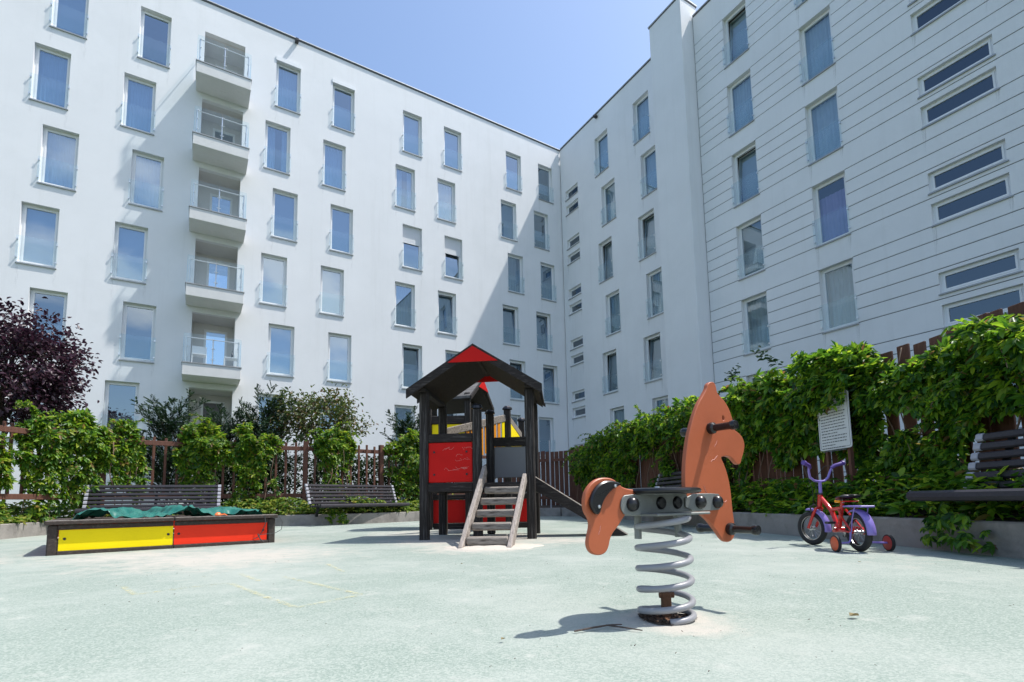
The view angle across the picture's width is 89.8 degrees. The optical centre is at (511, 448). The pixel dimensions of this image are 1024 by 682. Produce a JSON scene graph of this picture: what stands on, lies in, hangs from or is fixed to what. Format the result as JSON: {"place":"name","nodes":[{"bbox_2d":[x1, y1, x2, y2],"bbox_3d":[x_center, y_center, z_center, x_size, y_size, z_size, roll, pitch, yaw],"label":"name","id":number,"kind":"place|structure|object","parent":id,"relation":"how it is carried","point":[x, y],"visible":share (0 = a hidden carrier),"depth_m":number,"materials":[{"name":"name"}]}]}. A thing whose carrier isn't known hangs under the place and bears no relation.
{"place":"outdoors","nodes":[
{"label":"outdoors","id":0,"kind":"place"},
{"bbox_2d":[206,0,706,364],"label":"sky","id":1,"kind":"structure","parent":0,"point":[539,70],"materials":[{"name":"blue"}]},
{"bbox_2d":[0,516,1023,681],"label":"playground surface","id":2,"kind":"object","parent":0,"point":[950,616],"visible":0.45,"depth_m":2.11,"materials":[{"name":"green rubber"}]},
{"bbox_2d":[44,514,277,555],"bbox_3d":[-4.460,1.060,6.611,2.200,0.377,2.205,3,-7,-38],"label":"sandbox","id":3,"kind":"object","parent":2,"relation":"on","point":[65,536],"visible":0.82,"depth_m":5.69,"materials":[{"name":"dark-stained wood"},{"name":"yellow and red painted panels"}]},
{"bbox_2d":[72,505,262,524],"bbox_3d":[-4.354,0.843,6.532,1.960,0.264,1.550,3,-7,-38],"label":"tarpaulin","id":4,"kind":"object","parent":3,"relation":"in","point":[152,512],"visible":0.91,"depth_m":6.29,"materials":[{"name":"teal plastic"}]},
{"bbox_2d":[444,543,543,550],"bbox_3d":[-0.175,0.975,5.149,1.064,0.056,0.718,-1,-6,0],"label":"sand pile","id":5,"kind":"object","parent":2,"relation":"on","point":[492,547],"visible":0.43,"depth_m":4.95,"materials":[{"name":"white sand"}]},
{"bbox_2d":[406,343,627,548],"bbox_3d":[-0.393,-0.070,7.783,2.833,2.799,5.388,1,-6,-23],"label":"playhouse","id":6,"kind":"object","parent":2,"relation":"on","point":[450,449],"visible":0.94,"depth_m":6.44,"materials":[{"name":"wood"}]},
{"bbox_2d":[581,382,760,625],"bbox_3d":[0.638,0.175,2.021,0.928,0.948,0.303,2,-7,-31],"label":"spring horse","id":7,"kind":"object","parent":2,"relation":"on","point":[710,434],"visible":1,"depth_m":2.01,"materials":[{"name":"painted plastic panel"},{"name":"galvanised steel"},{"name":"black rubber"}]},
{"bbox_2d":[798,460,895,551],"bbox_3d":[2.813,0.471,4.440,0.479,0.767,0.968,-1,-6,0],"label":"child bicycle","id":8,"kind":"object","parent":2,"relation":"on","point":[848,529],"visible":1,"depth_m":4.29,"materials":[{"name":"red metal"}]},
{"bbox_2d":[36,505,1023,521],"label":"planting bed","id":9,"kind":"object","parent":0,"point":[922,512],"visible":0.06,"depth_m":4.96,"materials":[{"name":"soil"}]},
{"bbox_2d":[74,485,220,512],"bbox_3d":[-7.180,1.086,10.301,2.308,0.743,0.753,2,-7,-27],"label":"park bench","id":10,"kind":"object","parent":9,"relation":"on","point":[205,504],"visible":0.75,"depth_m":10.44,"materials":[{"name":"wood"}]},
{"bbox_2d":[0,493,454,524],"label":"ground cover","id":11,"kind":"object","parent":9,"relation":"on","point":[12,514],"visible":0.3,"depth_m":11.83,"materials":[{"name":"green plant"}]},
{"bbox_2d":[0,421,501,504],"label":"slatted fence","id":12,"kind":"object","parent":9,"relation":"on","point":[12,430],"visible":0.35,"depth_m":12.27,"materials":[{"name":"brown wood"}]},
{"bbox_2d":[0,433,24,516],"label":"climbing creeper","id":13,"kind":"object","parent":12,"relation":"attached to","point":[7,480],"visible":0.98,"depth_m":8.78,"materials":[{"name":"green plant"}]},
{"bbox_2d":[12,399,115,523],"bbox_3d":[-8.492,0.307,9.682,0.814,2.349,1.874,-3,-6,16],"label":"climbing creeper","id":14,"kind":"object","parent":12,"relation":"attached to","point":[62,444],"visible":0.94,"depth_m":9.66,"materials":[{"name":"green plant"}]},
{"bbox_2d":[107,418,152,504],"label":"climbing creeper","id":15,"kind":"object","parent":12,"relation":"attached to","point":[123,468],"visible":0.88,"depth_m":10.78,"materials":[{"name":"green plant"}]},
{"bbox_2d":[171,412,232,506],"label":"climbing creeper","id":16,"kind":"object","parent":12,"relation":"attached to","point":[211,446],"visible":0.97,"depth_m":11.54,"materials":[{"name":"green plant"}]},
{"bbox_2d":[223,421,283,509],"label":"climbing creeper","id":17,"kind":"object","parent":12,"relation":"attached to","point":[261,451],"visible":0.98,"depth_m":12.07,"materials":[{"name":"green plant"}]},
{"bbox_2d":[321,451,343,497],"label":"climbing creeper","id":18,"kind":"object","parent":12,"relation":"attached to","point":[327,474],"visible":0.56,"depth_m":12.83,"materials":[{"name":"green plant"}]},
{"bbox_2d":[306,421,361,497],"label":"climbing creeper","id":19,"kind":"object","parent":12,"relation":"attached to","point":[334,439],"visible":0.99,"depth_m":12.90,"materials":[{"name":"green plant"}]},
{"bbox_2d":[382,428,418,501],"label":"climbing creeper","id":20,"kind":"object","parent":12,"relation":"attached to","point":[408,447],"visible":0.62,"depth_m":14.25,"materials":[{"name":"green plant"}]},
{"bbox_2d":[304,484,409,516],"bbox_3d":[-3.636,1.219,12.254,0.753,0.743,2.458,-6,-7,38],"label":"park bench","id":21,"kind":"object","parent":9,"relation":"on","point":[386,491],"visible":0.94,"depth_m":12.14,"materials":[{"name":"wood"}]},
{"bbox_2d":[503,301,1023,507],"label":"board fence","id":22,"kind":"object","parent":9,"relation":"on","point":[1007,423],"visible":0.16,"depth_m":7.06,"materials":[{"name":"brown wood"}]},
{"bbox_2d":[562,375,753,509],"bbox_3d":[2.532,0.359,11.328,1.036,2.261,7.657,0,-6,-13],"label":"climbing creeper","id":23,"kind":"object","parent":22,"relation":"attached to","point":[638,433],"visible":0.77,"depth_m":10.85,"materials":[{"name":"green plant"}]},
{"bbox_2d":[721,340,879,507],"bbox_3d":[3.640,-0.115,6.767,0.892,2.169,2.546,0,-6,-13],"label":"climbing creeper","id":24,"kind":"object","parent":22,"relation":"attached to","point":[760,409],"visible":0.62,"depth_m":6.86,"materials":[{"name":"green plant"}]},
{"bbox_2d":[837,312,1023,506],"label":"climbing creeper","id":25,"kind":"object","parent":22,"relation":"attached to","point":[976,372],"visible":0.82,"depth_m":4.78,"materials":[{"name":"green plant"}]},
{"bbox_2d":[816,380,856,504],"bbox_3d":[3.733,0.031,5.883,0.061,1.700,0.520,-1,-6,-4],"label":"notice board","id":26,"kind":"object","parent":9,"relation":"on","point":[835,429],"visible":0.68,"depth_m":5.85,"materials":[{"name":"metal"}]},
{"bbox_2d":[783,341,870,420],"bbox_3d":[3.652,-0.808,6.048,0.578,0.874,1.202,-1,-6,0],"label":"climbing creeper","id":27,"kind":"object","parent":26,"relation":"attached to","point":[835,359],"visible":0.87,"depth_m":5.89,"materials":[{"name":"green plant"}]},
{"bbox_2d":[730,465,1023,520],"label":"ground cover","id":28,"kind":"object","parent":9,"relation":"on","point":[801,499],"visible":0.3,"depth_m":4.96,"materials":[{"name":"green plant"}]},
{"bbox_2d":[906,428,1023,517],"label":"park bench","id":29,"kind":"object","parent":9,"relation":"on","point":[1004,492],"visible":0.82,"depth_m":3.94,"materials":[{"name":"wood"}]},
{"label":"ground","id":30,"kind":"structure","parent":0,"visible":0},
{"bbox_2d":[0,296,101,435],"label":"purple plum tree","id":31,"kind":"object","parent":30,"relation":"on","point":[50,382],"visible":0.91,"depth_m":11.39,"materials":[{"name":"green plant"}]},
{"bbox_2d":[111,389,210,503],"bbox_3d":[-9.044,0.125,13.650,2.298,3.438,2.491,-3,-6,18],"label":"yew shrub","id":32,"kind":"object","parent":30,"relation":"on","point":[166,427],"visible":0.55,"depth_m":13.42,"materials":[{"name":"green plant"}]},
{"bbox_2d":[201,403,254,504],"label":"yew shrub","id":33,"kind":"object","parent":30,"relation":"on","point":[227,430],"visible":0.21,"depth_m":13.98,"materials":[{"name":"green plant"}]},
{"bbox_2d":[228,381,311,493],"bbox_3d":[-6.943,0.022,14.236,2.113,3.692,2.194,-6,-8,41],"label":"yew shrub","id":34,"kind":"object","parent":30,"relation":"on","point":[257,430],"visible":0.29,"depth_m":14.10,"materials":[{"name":"green plant"}]},
{"bbox_2d":[0,508,561,539],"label":"kerb wall","id":35,"kind":"structure","parent":30,"relation":"on","point":[13,530],"depth_m":11.62,"materials":[{"name":"concrete"}]},
{"bbox_2d":[0,0,569,516],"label":"apartment building","id":36,"kind":"structure","parent":30,"relation":"on","point":[378,244],"depth_m":21.13,"materials":[{"name":"white paint"}]},
{"bbox_2d":[15,204,59,268],"bbox_3d":[-15.948,-7.140,17.338,1.042,2.155,0.396,3,-7,-32],"label":"window","id":37,"kind":"structure","parent":36,"relation":"in","point":[38,245],"depth_m":17.46,"materials":[{"name":"blue glass"}]},
{"bbox_2d":[28,289,67,352],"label":"window","id":38,"kind":"structure","parent":36,"relation":"in","point":[33,292],"depth_m":17.36,"materials":[{"name":"white plastic"}]},
{"bbox_2d":[28,46,70,110],"bbox_3d":[-16.068,-12.907,17.945,1.042,2.155,0.427,3,-7,-32],"label":"window","id":39,"kind":"structure","parent":36,"relation":"in","point":[51,77],"depth_m":18.07,"materials":[{"name":"blue glass"}]},
{"bbox_2d":[36,127,78,191],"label":"window","id":40,"kind":"structure","parent":36,"relation":"in","point":[59,158],"depth_m":17.96,"materials":[{"name":"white glass"}]},
{"bbox_2d":[49,0,88,39],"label":"window","id":41,"kind":"structure","parent":36,"relation":"in","point":[69,16],"depth_m":18.54,"materials":[{"name":"glass"}]},
{"bbox_2d":[101,381,138,426],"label":"window","id":42,"kind":"structure","parent":36,"relation":"in","point":[108,383],"depth_m":17.99,"materials":[{"name":"glass"}]},
{"bbox_2d":[110,223,147,284],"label":"window","id":43,"kind":"structure","parent":36,"relation":"in","point":[130,247],"depth_m":18.77,"materials":[{"name":"blue glass"}]},
{"bbox_2d":[118,303,155,363],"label":"window","id":44,"kind":"structure","parent":36,"relation":"in","point":[126,305],"depth_m":18.48,"materials":[{"name":"white plastic"}]},
{"bbox_2d":[120,75,155,135],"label":"window","id":45,"kind":"structure","parent":36,"relation":"in","point":[138,103],"depth_m":19.37,"materials":[{"name":"blue glass"}]},
{"bbox_2d":[128,152,163,211],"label":"window","id":46,"kind":"structure","parent":36,"relation":"in","point":[146,181],"depth_m":19.27,"materials":[{"name":"blue glass"}]},
{"bbox_2d":[137,9,171,68],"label":"window","id":47,"kind":"structure","parent":36,"relation":"in","point":[143,13],"depth_m":19.68,"materials":[{"name":"white plastic"}]},
{"bbox_2d":[259,254,286,307],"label":"window","id":48,"kind":"structure","parent":36,"relation":"in","point":[272,282],"depth_m":21.26,"materials":[{"name":"blue glass"}]},
{"bbox_2d":[263,123,290,174],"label":"window","id":49,"kind":"structure","parent":36,"relation":"in","point":[269,157],"depth_m":21.82,"materials":[{"name":"blue glass"}]},
{"bbox_2d":[266,324,294,377],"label":"window","id":50,"kind":"structure","parent":36,"relation":"in","point":[280,342],"depth_m":21.15,"materials":[{"name":"blue glass"}]},
{"bbox_2d":[271,190,297,242],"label":"window","id":51,"kind":"structure","parent":36,"relation":"in","point":[284,209],"depth_m":21.75,"materials":[{"name":"blue glass"}]},
{"bbox_2d":[275,63,300,114],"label":"window","id":52,"kind":"structure","parent":36,"relation":"in","point":[287,86],"depth_m":22.35,"materials":[{"name":"glass"}]},
{"bbox_2d":[319,267,344,317],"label":"window","id":53,"kind":"structure","parent":36,"relation":"in","point":[331,286],"depth_m":22.48,"materials":[{"name":"blue glass"}]},
{"bbox_2d":[322,142,346,191],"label":"window","id":54,"kind":"structure","parent":36,"relation":"in","point":[333,166],"depth_m":23.09,"materials":[{"name":"blue glass"}]},
{"bbox_2d":[327,333,351,383],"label":"window","id":55,"kind":"structure","parent":36,"relation":"in","point":[338,345],"depth_m":22.37,"materials":[{"name":"glass"}]},
{"bbox_2d":[329,206,353,255],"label":"window","id":56,"kind":"structure","parent":36,"relation":"in","point":[340,223],"depth_m":22.97,"materials":[{"name":"glass"}]},
{"bbox_2d":[331,85,355,133],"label":"window","id":57,"kind":"structure","parent":36,"relation":"in","point":[342,118],"depth_m":23.54,"materials":[{"name":"glass"}]},
{"bbox_2d":[394,405,413,440],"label":"window","id":58,"kind":"structure","parent":36,"relation":"in","point":[401,410],"depth_m":23.64,"materials":[{"name":"blue glass"}]},
{"bbox_2d":[394,283,415,329],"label":"window","id":59,"kind":"structure","parent":36,"relation":"in","point":[404,296],"depth_m":24.23,"materials":[{"name":"glass"}]},
{"bbox_2d":[395,166,415,211],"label":"window","id":60,"kind":"structure","parent":36,"relation":"in","point":[398,174],"depth_m":24.79,"materials":[{"name":"blue glass"}]},
{"bbox_2d":[402,226,422,271],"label":"window","id":61,"kind":"structure","parent":36,"relation":"in","point":[413,236],"depth_m":24.61,"materials":[{"name":"white plastic"}]},
{"bbox_2d":[402,113,422,157],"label":"window","id":62,"kind":"structure","parent":36,"relation":"in","point":[411,128],"depth_m":25.30,"materials":[{"name":"blue glass"}]},
{"bbox_2d":[402,344,423,388],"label":"window","id":63,"kind":"structure","parent":36,"relation":"in","point":[413,371],"depth_m":24.19,"materials":[{"name":"blue glass"}]},
{"bbox_2d":[437,180,456,223],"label":"window","id":64,"kind":"structure","parent":36,"relation":"in","point":[445,195],"depth_m":25.94,"materials":[{"name":"blue glass"}]},
{"bbox_2d":[437,292,457,335],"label":"window","id":65,"kind":"structure","parent":36,"relation":"in","point":[446,302],"depth_m":25.46,"materials":[{"name":"blue glass"}]},
{"bbox_2d":[444,129,462,171],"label":"window","id":66,"kind":"structure","parent":36,"relation":"in","point":[451,143],"depth_m":26.43,"materials":[{"name":"glass"}]},
{"bbox_2d":[444,237,463,280],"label":"window","id":67,"kind":"structure","parent":36,"relation":"in","point":[452,247],"depth_m":25.76,"materials":[{"name":"white plastic"}]},
{"bbox_2d":[501,201,517,241],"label":"window","id":68,"kind":"structure","parent":36,"relation":"in","point":[507,213],"depth_m":27.85,"materials":[{"name":"blue glass"}]},
{"bbox_2d":[503,306,519,346],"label":"window","id":69,"kind":"structure","parent":36,"relation":"in","point":[509,313],"depth_m":27.39,"materials":[{"name":"blue glass"}]},
{"bbox_2d":[506,153,522,192],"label":"window","id":70,"kind":"structure","parent":36,"relation":"in","point":[512,178],"depth_m":28.33,"materials":[{"name":"blue glass"}]},
{"bbox_2d":[508,255,524,294],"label":"window","id":71,"kind":"structure","parent":36,"relation":"in","point":[514,266],"depth_m":27.76,"materials":[{"name":"blue glass"}]},
{"bbox_2d":[534,212,549,250],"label":"window","id":72,"kind":"structure","parent":36,"relation":"in","point":[539,236],"depth_m":28.95,"materials":[{"name":"white plastic"}]},
{"bbox_2d":[536,313,552,351],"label":"window","id":73,"kind":"structure","parent":36,"relation":"in","point":[543,338],"depth_m":28.49,"materials":[{"name":"blue glass"}]},
{"bbox_2d":[539,417,555,456],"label":"window","id":74,"kind":"structure","parent":36,"relation":"in","point":[544,423],"depth_m":27.79,"materials":[{"name":"blue glass"}]},
{"bbox_2d":[541,264,556,302],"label":"window","id":75,"kind":"structure","parent":36,"relation":"in","point":[547,291],"depth_m":28.87,"materials":[{"name":"glass"}]},
{"bbox_2d":[543,365,559,404],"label":"window","id":76,"kind":"structure","parent":36,"relation":"in","point":[547,370],"depth_m":28.38,"materials":[{"name":"blue glass"}]},
{"bbox_2d":[166,452,454,510],"bbox_3d":[-4.848,1.048,14.269,8.128,1.938,1.887,2,-7,-31],"label":"hedge","id":77,"kind":"object","parent":30,"relation":"on","point":[228,477],"visible":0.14,"depth_m":13.65,"materials":[{"name":"green plant"}]},
{"bbox_2d":[254,381,382,501],"bbox_3d":[-5.592,0.089,14.589,3.064,3.930,2.684,-5,-7,34],"label":"bronze shrub","id":78,"kind":"object","parent":30,"relation":"on","point":[315,406],"visible":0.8,"depth_m":14.32,"materials":[{"name":"green plant"}]},
{"bbox_2d":[380,405,418,499],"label":"yew shrub","id":79,"kind":"object","parent":30,"relation":"on","point":[400,429],"visible":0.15,"depth_m":16.04,"materials":[{"name":"green plant"}]},
{"bbox_2d":[560,0,1023,494],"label":"apartment building","id":80,"kind":"structure","parent":30,"relation":"on","point":[782,180],"depth_m":17.95,"materials":[{"name":"white paint"}]},
{"bbox_2d":[594,132,608,177],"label":"window","id":81,"kind":"structure","parent":80,"relation":"in","point":[602,155],"depth_m":27.02,"materials":[{"name":"blue glass"}]},
{"bbox_2d":[598,238,613,284],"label":"window","id":82,"kind":"structure","parent":80,"relation":"in","point":[608,250],"depth_m":26.50,"materials":[{"name":"glass"}]},
{"bbox_2d":[600,181,615,226],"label":"window","id":83,"kind":"structure","parent":80,"relation":"in","point":[609,206],"depth_m":26.38,"materials":[{"name":"blue glass"}]},
{"bbox_2d":[602,350,617,395],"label":"window","id":84,"kind":"structure","parent":80,"relation":"in","point":[612,355],"depth_m":25.91,"materials":[{"name":"blue glass"}]},
{"bbox_2d":[605,291,620,336],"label":"window","id":85,"kind":"structure","parent":80,"relation":"in","point":[613,306],"depth_m":25.78,"materials":[{"name":"blue glass"}]},
{"bbox_2d":[632,94,649,145],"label":"window","id":86,"kind":"structure","parent":80,"relation":"in","point":[641,112],"depth_m":24.57,"materials":[{"name":"blue glass"}]},
{"bbox_2d":[637,210,655,261],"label":"window","id":87,"kind":"structure","parent":80,"relation":"in","point":[649,224],"depth_m":24.07,"materials":[{"name":"glass"}]},
{"bbox_2d":[640,148,656,198],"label":"window","id":88,"kind":"structure","parent":80,"relation":"in","point":[649,164],"depth_m":24.00,"materials":[{"name":"blue glass"}]},
{"bbox_2d":[643,333,662,383],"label":"window","id":89,"kind":"structure","parent":80,"relation":"in","point":[655,347],"depth_m":23.47,"materials":[{"name":"blue glass"}]},
{"bbox_2d":[646,269,663,319],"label":"window","id":90,"kind":"structure","parent":80,"relation":"in","point":[655,282],"depth_m":23.41,"materials":[{"name":"blue glass"}]},
{"bbox_2d":[722,3,748,69],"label":"window","id":91,"kind":"structure","parent":80,"relation":"in","point":[738,42],"depth_m":20.34,"materials":[{"name":"blue glass"}]},
{"bbox_2d":[726,72,754,137],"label":"window","id":92,"kind":"structure","parent":80,"relation":"in","point":[741,100],"depth_m":19.92,"materials":[{"name":"glass"}]},
{"bbox_2d":[731,143,759,208],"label":"window","id":93,"kind":"structure","parent":80,"relation":"in","point":[747,173],"depth_m":19.74,"materials":[{"name":"blue glass"}]},
{"bbox_2d":[736,217,764,280],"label":"window","id":94,"kind":"structure","parent":80,"relation":"in","point":[751,241],"depth_m":19.32,"materials":[{"name":"glass"}]},
{"bbox_2d":[741,293,770,355],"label":"window","id":95,"kind":"structure","parent":80,"relation":"in","point":[756,312],"depth_m":19.03,"materials":[{"name":"glass"}]},
{"bbox_2d":[799,8,835,86],"bbox_3d":[10.294,-13.482,17.283,0.424,2.155,1.112,2,-7,-31],"label":"window","id":96,"kind":"structure","parent":80,"relation":"in","point":[817,44],"depth_m":17.45,"materials":[{"name":"blue glass"}]},
{"bbox_2d":[805,89,842,166],"bbox_3d":[10.350,-10.598,16.987,0.426,2.155,1.112,2,-7,-31],"label":"window","id":97,"kind":"structure","parent":80,"relation":"in","point":[824,121],"depth_m":17.15,"materials":[{"name":"blue glass"}]},
{"bbox_2d":[812,173,850,248],"bbox_3d":[10.408,-7.714,16.691,0.432,2.155,1.112,2,-7,-31],"label":"window","id":98,"kind":"structure","parent":80,"relation":"in","point":[832,215],"depth_m":16.84,"materials":[{"name":"blue glass"}]},
{"bbox_2d":[819,259,859,333],"bbox_3d":[10.466,-4.830,16.395,0.437,2.155,1.112,2,-7,-31],"label":"window","id":99,"kind":"structure","parent":80,"relation":"in","point":[839,293],"depth_m":16.55,"materials":[{"name":"glass"}]},
{"bbox_2d":[910,0,965,36],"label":"window","id":100,"kind":"structure","parent":80,"relation":"in","point":[938,8],"depth_m":14.50,"materials":[{"name":"blue glass"}]},
{"bbox_2d":[917,36,995,98],"bbox_3d":[12.040,-10.338,13.968,0.945,0.635,1.585,-1,-6,-4],"label":"window","id":101,"kind":"structure","parent":80,"relation":"in","point":[983,51],"depth_m":13.96,"materials":[{"name":"blue glass"}]},
{"bbox_2d":[920,69,999,129],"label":"window","id":102,"kind":"structure","parent":80,"relation":"in","point":[986,84],"depth_m":13.87,"materials":[{"name":"blue glass"}]},
{"bbox_2d":[928,140,1008,195],"bbox_3d":[12.096,-7.454,13.671,0.945,0.635,1.585,-1,-6,-4],"label":"window","id":103,"kind":"structure","parent":80,"relation":"in","point":[993,156],"depth_m":13.67,"materials":[{"name":"blue glass"}]},
{"bbox_2d":[931,174,1013,227],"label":"window","id":104,"kind":"structure","parent":80,"relation":"in","point":[995,191],"depth_m":13.57,"materials":[{"name":"blue glass"}]},
{"bbox_2d":[938,249,1022,295],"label":"window","id":105,"kind":"structure","parent":80,"relation":"in","point":[1007,264],"depth_m":13.37,"materials":[{"name":"blue glass"}]},
{"bbox_2d":[942,284,1023,328],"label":"window","id":106,"kind":"structure","parent":80,"relation":"in","point":[990,302],"depth_m":13.34,"materials":[{"name":"blue glass"}]},
{"bbox_2d":[562,508,1023,558],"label":"kerb wall","id":107,"kind":"structure","parent":30,"relation":"on","point":[1006,538],"depth_m":4.48,"materials":[{"name":"concrete"}]},
{"bbox_2d":[655,471,681,486],"bbox_3d":[2.729,0.743,8.829,0.753,0.743,2.458,-1,-6,-6],"label":"park bench","id":108,"kind":"object","parent":107,"relation":"on","point":[664,479],"visible":0.14,"depth_m":9.42,"materials":[{"name":"wood"}]},
{"bbox_2d":[919,502,996,555],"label":"hanging creeper","id":109,"kind":"object","parent":107,"relation":"hanging from","point":[939,521],"visible":1,"depth_m":3.86,"materials":[{"name":"green plant"}]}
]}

